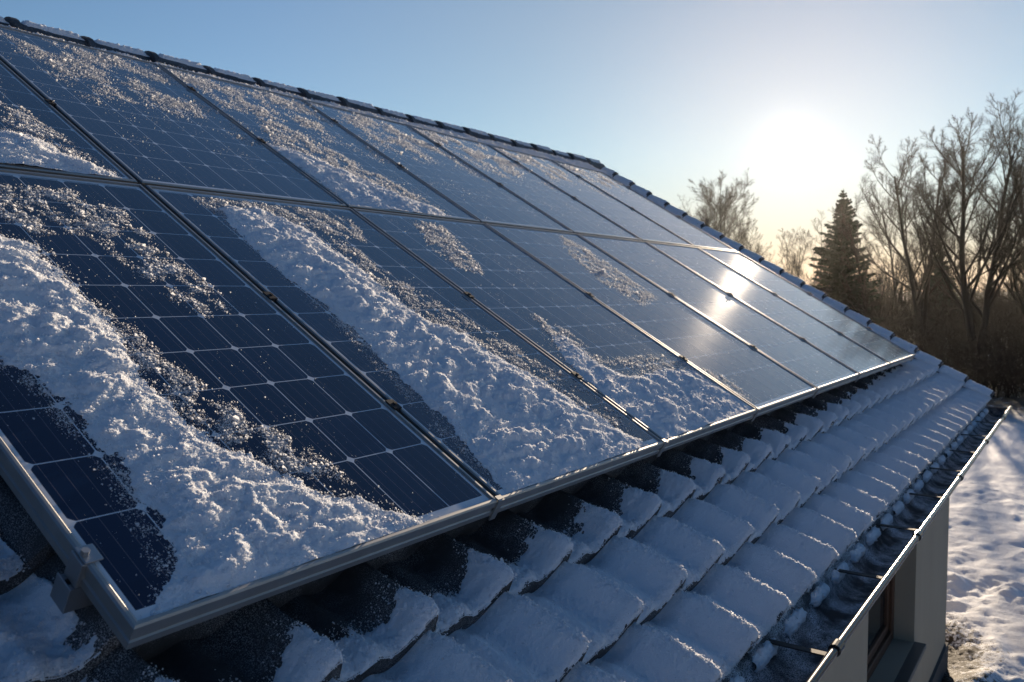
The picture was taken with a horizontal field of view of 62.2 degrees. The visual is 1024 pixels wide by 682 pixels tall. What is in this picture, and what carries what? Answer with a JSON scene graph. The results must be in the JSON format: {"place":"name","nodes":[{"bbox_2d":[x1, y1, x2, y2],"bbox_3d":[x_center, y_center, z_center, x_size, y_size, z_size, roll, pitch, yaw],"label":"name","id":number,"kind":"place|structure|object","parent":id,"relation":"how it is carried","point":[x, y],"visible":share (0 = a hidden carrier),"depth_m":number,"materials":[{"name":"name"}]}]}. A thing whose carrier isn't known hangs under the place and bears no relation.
{"place":"outdoors","nodes":[
{"label":"outdoors","id":0,"kind":"place"},
{"bbox_2d":[0,0,1023,291],"label":"sky","id":1,"kind":"structure","parent":0,"point":[666,94],"materials":[{"name":"blue"}]},
{"bbox_2d":[352,208,760,450],"bbox_3d":[0.190,-0.120,3.804,1.770,0.072,1.009,37,22,27],"label":"solar panel","id":2,"kind":"object","parent":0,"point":[602,332],"visible":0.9,"depth_m":3.81,"materials":[{"name":"glass"}]},
{"bbox_2d":[537,329,752,438],"bbox_3d":[0.549,0.117,3.558,0.750,0.034,0.963,37,22,27],"label":"snow drift","id":3,"kind":"object","parent":2,"relation":"on","point":[665,403],"visible":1,"depth_m":3.37,"materials":[{"name":"white snow"}]},
{"bbox_2d":[874,292,1023,681],"bbox_3d":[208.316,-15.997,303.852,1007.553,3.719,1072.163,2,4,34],"label":"ground","id":4,"kind":"structure","parent":0,"point":[984,636],"depth_m":9.82,"materials":[{"name":"white snow"}]},
{"bbox_2d":[0,17,1012,681],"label":"house","id":5,"kind":"structure","parent":4,"relation":"on","point":[878,615],"depth_m":2.54,"materials":[{"name":"tile"}]},
{"bbox_2d":[50,544,102,613],"bbox_3d":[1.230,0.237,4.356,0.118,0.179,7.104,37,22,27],"label":"mounting bracket","id":6,"kind":"object","parent":5,"relation":"attached to","point":[67,594],"visible":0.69,"depth_m":1.41,"materials":[{"name":"metal"}]},
{"bbox_2d":[0,168,504,649],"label":"solar panel","id":7,"kind":"object","parent":6,"relation":"attached to","point":[368,437],"visible":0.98,"depth_m":2.08,"materials":[{"name":"glass"}]},
{"bbox_2d":[0,222,439,618],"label":"snow drift","id":8,"kind":"object","parent":7,"relation":"on","point":[234,519],"visible":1,"depth_m":1.77,"materials":[{"name":"white snow"}]},
{"bbox_2d":[145,185,667,511],"bbox_3d":[-0.375,-0.073,2.980,1.770,0.072,1.009,37,22,27],"label":"solar panel","id":9,"kind":"object","parent":6,"relation":"attached to","point":[385,253],"visible":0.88,"depth_m":2.96,"materials":[{"name":"glass"}]},
{"bbox_2d":[214,202,653,493],"bbox_3d":[-0.370,-0.101,2.956,1.743,0.036,0.941,37,22,27],"label":"snow drift","id":10,"kind":"object","parent":9,"relation":"on","point":[516,427],"visible":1,"depth_m":2.75,"materials":[{"name":"white snow"}]},
{"bbox_2d":[485,223,819,416],"bbox_3d":[0.755,-0.168,4.628,1.770,0.072,1.009,37,22,27],"label":"solar panel","id":11,"kind":"object","parent":6,"relation":"attached to","point":[694,337],"visible":0.94,"depth_m":4.53,"materials":[{"name":"glass"}]},
{"bbox_2d":[578,234,860,394],"bbox_3d":[1.320,-0.215,5.452,1.770,0.072,1.009,37,22,27],"label":"solar panel","id":12,"kind":"object","parent":6,"relation":"attached to","point":[805,360],"visible":0.94,"depth_m":5.39,"materials":[{"name":"glass"}]},
{"bbox_2d":[645,241,891,378],"bbox_3d":[1.885,-0.263,6.276,1.770,0.072,1.009,37,22,27],"label":"solar panel","id":13,"kind":"object","parent":6,"relation":"attached to","point":[852,355],"visible":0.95,"depth_m":6.22,"materials":[{"name":"glass"}]},
{"bbox_2d":[698,247,914,367],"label":"solar panel","id":14,"kind":"object","parent":6,"relation":"attached to","point":[868,338],"visible":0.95,"depth_m":7.06,"materials":[{"name":"glass"}]},
{"bbox_2d":[0,33,880,575],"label":"frost dusting","id":15,"kind":"object","parent":5,"relation":"on","point":[276,441],"visible":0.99,"depth_m":3.06,"materials":[{"name":"white snow"}]},
{"bbox_2d":[0,16,992,681],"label":"roof snow","id":16,"kind":"structure","parent":5,"relation":"on","point":[714,622],"depth_m":2.47,"materials":[{"name":"white snow"}]},
{"bbox_2d":[867,575,925,681],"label":"window","id":17,"kind":"structure","parent":5,"relation":"in","point":[881,615],"depth_m":5.65,"materials":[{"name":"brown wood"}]},
{"bbox_2d":[679,195,716,222],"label":"bare tree","id":18,"kind":"object","parent":4,"relation":"on","point":[699,213],"visible":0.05,"depth_m":71.34,"materials":[{"name":"brown plant"}]},
{"bbox_2d":[688,167,758,247],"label":"bare tree","id":19,"kind":"object","parent":4,"relation":"on","point":[722,209],"visible":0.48,"depth_m":60.72,"materials":[{"name":"brown plant"}]},
{"bbox_2d":[736,220,791,273],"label":"bare tree","id":20,"kind":"object","parent":4,"relation":"on","point":[754,248],"visible":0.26,"depth_m":72.94,"materials":[{"name":"brown plant"}]},
{"bbox_2d":[771,228,821,284],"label":"bare tree","id":21,"kind":"object","parent":4,"relation":"on","point":[798,266],"visible":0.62,"depth_m":65.91,"materials":[{"name":"brown plant"}]},
{"bbox_2d":[790,210,868,284],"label":"bare tree","id":22,"kind":"object","parent":4,"relation":"on","point":[812,283],"visible":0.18,"depth_m":70.13,"materials":[{"name":"brown plant"}]},
{"bbox_2d":[820,192,881,317],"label":"bare tree","id":23,"kind":"object","parent":4,"relation":"on","point":[856,258],"visible":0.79,"depth_m":46.70,"materials":[{"name":"brown plant"}]},
{"bbox_2d":[808,188,894,332],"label":"spruce tree","id":24,"kind":"object","parent":4,"relation":"on","point":[833,253],"visible":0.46,"depth_m":47.46,"materials":[{"name":"green plant"}]},
{"bbox_2d":[762,244,1023,397],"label":"distant wood","id":25,"kind":"object","parent":4,"relation":"on","point":[1009,321],"visible":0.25,"depth_m":37.41,"materials":[{"name":"brown plant"}]},
{"bbox_2d":[861,186,931,336],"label":"bare tree","id":26,"kind":"object","parent":4,"relation":"on","point":[892,273],"visible":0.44,"depth_m":51.68,"materials":[{"name":"brown plant"}]},
{"bbox_2d":[842,134,993,344],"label":"bare tree","id":27,"kind":"object","parent":4,"relation":"on","point":[910,275],"visible":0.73,"depth_m":40.11,"materials":[{"name":"brown plant"}]},
{"bbox_2d":[912,247,964,331],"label":"spruce tree","id":28,"kind":"object","parent":4,"relation":"on","point":[942,296],"visible":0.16,"depth_m":55.55,"materials":[{"name":"green plant"}]},
{"bbox_2d":[896,89,1023,367],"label":"bare tree","id":29,"kind":"object","parent":4,"relation":"on","point":[997,242],"visible":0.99,"depth_m":33.70,"materials":[{"name":"brown plant"}]},
{"bbox_2d":[959,120,1023,356],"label":"bare tree","id":30,"kind":"object","parent":4,"relation":"on","point":[1019,301],"visible":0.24,"depth_m":35.87,"materials":[{"name":"brown plant"}]},
{"bbox_3d":[-0.214,-0.794,5.234,0.118,0.113,7.100,37,22,27],"label":"mounting rail","id":31,"kind":"object","parent":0,"visible":0},
{"bbox_2d":[0,60,136,183],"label":"solar panel","id":32,"kind":"object","parent":31,"relation":"attached to","point":[12,84],"visible":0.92,"depth_m":3.07,"materials":[{"name":"glass"}]},
{"bbox_2d":[0,125,120,177],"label":"snow drift","id":33,"kind":"object","parent":32,"relation":"on","point":[21,148],"visible":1,"depth_m":2.79,"materials":[{"name":"white snow"}]},
{"bbox_2d":[0,25,346,206],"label":"solar panel","id":34,"kind":"object","parent":31,"relation":"attached to","point":[181,142],"visible":0.82,"depth_m":3.62,"materials":[{"name":"glass"}]},
{"bbox_2d":[158,64,479,222],"bbox_3d":[-1.032,-1.051,4.589,1.638,0.057,1.009,37,22,27],"label":"solar panel","id":35,"kind":"object","parent":31,"relation":"attached to","point":[394,173],"visible":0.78,"depth_m":4.62,"materials":[{"name":"glass"}]},
{"bbox_2d":[269,144,447,215],"bbox_3d":[-0.763,-0.832,4.304,0.738,0.030,0.799,37,22,27],"label":"snow drift","id":36,"kind":"object","parent":35,"relation":"on","point":[341,183],"visible":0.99,"depth_m":4.12,"materials":[{"name":"white snow"}]},
{"bbox_2d":[302,99,572,232],"bbox_3d":[-0.467,-1.099,5.412,1.638,0.057,1.009,37,22,27],"label":"solar panel","id":37,"kind":"object","parent":31,"relation":"attached to","point":[503,207],"visible":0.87,"depth_m":5.32,"materials":[{"name":"glass"}]},
{"bbox_2d":[408,125,641,240],"bbox_3d":[0.098,-1.146,6.236,1.638,0.057,1.009,37,22,27],"label":"solar panel","id":38,"kind":"object","parent":31,"relation":"attached to","point":[531,190],"visible":0.82,"depth_m":6.15,"materials":[{"name":"glass"}]},
{"bbox_2d":[490,145,694,246],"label":"solar panel","id":39,"kind":"object","parent":31,"relation":"attached to","point":[632,220],"visible":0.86,"depth_m":6.99,"materials":[{"name":"glass"}]},
{"bbox_3d":[-0.853,-1.277,5.644,0.118,0.113,7.100,37,22,27],"label":"mounting rail","id":40,"kind":"object","parent":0,"visible":0},
{"bbox_2d":[553,160,735,251],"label":"solar panel","id":41,"kind":"object","parent":40,"relation":"attached to","point":[655,212],"visible":0.81,"depth_m":7.84,"materials":[{"name":"glass"}]}
]}

